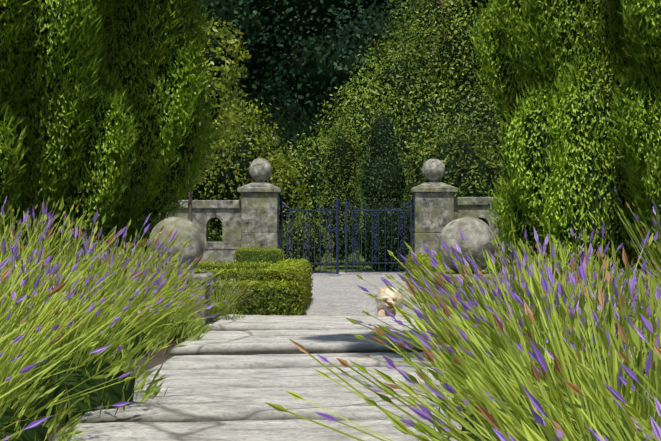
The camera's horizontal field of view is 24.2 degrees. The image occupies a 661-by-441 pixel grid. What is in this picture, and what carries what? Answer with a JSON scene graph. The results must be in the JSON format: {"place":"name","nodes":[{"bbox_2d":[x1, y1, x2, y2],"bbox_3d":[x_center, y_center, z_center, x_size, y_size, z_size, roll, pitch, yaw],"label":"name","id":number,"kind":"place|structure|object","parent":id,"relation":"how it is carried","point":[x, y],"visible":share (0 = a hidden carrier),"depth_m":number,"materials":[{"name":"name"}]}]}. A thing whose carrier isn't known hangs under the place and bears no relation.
{"place":"outdoors","nodes":[
{"label":"outdoors","id":0,"kind":"place"},
{"bbox_2d":[44,305,457,440],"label":"terrace soil","id":1,"kind":"structure","parent":0,"point":[158,358],"depth_m":6.00,"materials":[{"name":"soil"}]},
{"bbox_2d":[0,0,222,292],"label":"yew tree","id":2,"kind":"object","parent":1,"relation":"on","point":[101,104],"visible":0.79,"depth_m":7.53,"materials":[{"name":"green plant"}]},
{"bbox_2d":[148,217,214,332],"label":"step pier","id":3,"kind":"structure","parent":1,"relation":"on","point":[193,249],"depth_m":7.41,"materials":[{"name":"stone"}]},
{"bbox_2d":[0,184,660,440],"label":"lavender plants","id":4,"kind":"object","parent":1,"relation":"in","point":[544,351],"visible":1,"depth_m":3.35,"materials":[{"name":"green plant"}]},
{"bbox_2d":[432,217,504,327],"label":"step pier","id":5,"kind":"structure","parent":1,"relation":"on","point":[478,234],"depth_m":7.38,"materials":[{"name":"stone"}]},
{"bbox_2d":[467,0,660,285],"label":"yew tree","id":6,"kind":"object","parent":1,"relation":"on","point":[577,83],"visible":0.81,"depth_m":7.55,"materials":[{"name":"green plant"}]},
{"bbox_2d":[52,314,464,440],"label":"stone steps","id":7,"kind":"structure","parent":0,"point":[225,380],"depth_m":4.70,"materials":[{"name":"grey stone"}]},
{"bbox_2d":[237,158,282,249],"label":"gate pier","id":8,"kind":"structure","parent":0,"point":[260,212],"depth_m":25.41,"materials":[{"name":"stone"}]},
{"bbox_2d":[279,198,338,273],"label":"iron gate","id":9,"kind":"structure","parent":8,"relation":"attached to","point":[335,229],"depth_m":25.33,"materials":[{"name":"black metal"}]},
{"bbox_2d":[208,230,413,271],"bbox_3d":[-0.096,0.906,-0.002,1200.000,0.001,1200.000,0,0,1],"label":"ground","id":10,"kind":"structure","parent":0,"point":[340,265],"depth_m":30.38,"materials":[{"name":"green plant"}]},
{"bbox_2d":[156,200,241,264],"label":"garden wall","id":11,"kind":"structure","parent":10,"relation":"on","point":[227,213],"depth_m":25.56,"materials":[{"name":"stone"}]},
{"bbox_2d":[183,13,251,220],"bbox_3d":[-1.608,-0.803,19.044,1.275,3.511,1.126,0,0,1],"label":"tree","id":12,"kind":"object","parent":10,"relation":"on","point":[217,53],"depth_m":18.92,"materials":[{"name":"green plant"}]},
{"bbox_2d":[151,77,313,246],"bbox_3d":[-3.155,-1.091,28.338,5.640,4.268,2.395,0,0,12],"label":"tree","id":13,"kind":"object","parent":10,"relation":"on","point":[229,179],"visible":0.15,"depth_m":27.58,"materials":[{"name":"green plant"}]},
{"bbox_2d":[208,71,326,240],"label":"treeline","id":14,"kind":"object","parent":10,"relation":"on","point":[279,130],"depth_m":59.61,"materials":[{"name":"green plant"}]},
{"bbox_2d":[185,0,423,150],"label":"dark tree","id":15,"kind":"object","parent":10,"relation":"on","point":[308,50],"depth_m":45.02,"materials":[{"name":"green plant"}]},
{"bbox_2d":[279,115,361,271],"bbox_3d":[-0.132,-0.395,27.928,1.088,3.203,2.455,0,0,28],"label":"conifer tree","id":16,"kind":"object","parent":10,"relation":"on","point":[341,163],"visible":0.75,"depth_m":28.33,"materials":[{"name":"green plant"}]},
{"bbox_2d":[339,105,413,270],"bbox_3d":[0.923,-0.382,27.604,1.593,3.386,1.389,0,0,1],"label":"conifer tree","id":17,"kind":"object","parent":10,"relation":"on","point":[383,182],"visible":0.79,"depth_m":27.39,"materials":[{"name":"green plant"}]},
{"bbox_2d":[277,0,522,264],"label":"tree","id":18,"kind":"object","parent":10,"relation":"on","point":[453,130],"visible":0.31,"depth_m":30.14,"materials":[{"name":"green plant"}]},
{"bbox_2d":[414,0,493,91],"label":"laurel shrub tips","id":19,"kind":"object","parent":18,"relation":"on","point":[474,3],"visible":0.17,"depth_m":30.08,"materials":[{"name":"green plant"}]},
{"bbox_2d":[304,272,424,316],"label":"gravel path","id":20,"kind":"structure","parent":0,"point":[341,294],"depth_m":19.04,"materials":[{"name":"grey gravel"}]},
{"bbox_2d":[190,257,313,313],"bbox_3d":[-1.295,0.663,15.713,2.162,0.500,3.886,0,0,1],"label":"box hedge row","id":21,"kind":"object","parent":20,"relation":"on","point":[292,269],"visible":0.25,"depth_m":14.62,"materials":[{"name":"green plant"}]},
{"bbox_2d":[233,246,282,264],"bbox_3d":[-1.083,0.650,23.115,0.751,0.523,0.694,0,0,1],"label":"box hedge","id":22,"kind":"object","parent":20,"relation":"on","point":[257,255],"visible":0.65,"depth_m":22.84,"materials":[{"name":"green plant"}]},
{"bbox_2d":[210,278,306,315],"bbox_3d":[-0.938,0.666,11.253,1.532,0.495,0.604,0,0,1],"label":"box hedge row","id":23,"kind":"object","parent":20,"relation":"on","point":[283,297],"visible":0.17,"depth_m":11.03,"materials":[{"name":"green plant"}]},
{"bbox_2d":[359,201,364,256],"bbox_3d":[0.538,0.277,26.576,0.104,1.250,0.062,0,0,1],"label":"foxglove plant","id":24,"kind":"object","parent":20,"relation":"on","point":[361,223],"visible":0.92,"depth_m":26.58,"materials":[{"name":"green plant"}]},
{"bbox_2d":[375,286,403,316],"bbox_3d":[0.424,0.680,10.896,0.275,0.444,0.411,0,0,1],"label":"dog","id":25,"kind":"object","parent":20,"relation":"on","point":[381,308],"visible":0.35,"depth_m":10.79,"materials":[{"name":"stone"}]},
{"bbox_2d":[404,253,513,304],"bbox_3d":[2.467,0.709,19.255,2.808,0.408,10.692,0,0,1],"label":"box hedge","id":26,"kind":"object","parent":20,"relation":"on","point":[424,257],"visible":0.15,"depth_m":21.96,"materials":[{"name":"green plant"}]},
{"bbox_2d":[454,197,515,253],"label":"garden wall","id":27,"kind":"structure","parent":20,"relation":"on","point":[476,207],"depth_m":25.48,"materials":[{"name":"stone"}]},
{"bbox_2d":[410,159,457,254],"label":"gate pier","id":28,"kind":"structure","parent":0,"point":[433,207],"depth_m":25.36,"materials":[{"name":"stone"}]},
{"bbox_2d":[344,199,413,272],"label":"iron gate","id":29,"kind":"structure","parent":28,"relation":"attached to","point":[346,229],"depth_m":25.68,"materials":[{"name":"black metal"}]}
]}

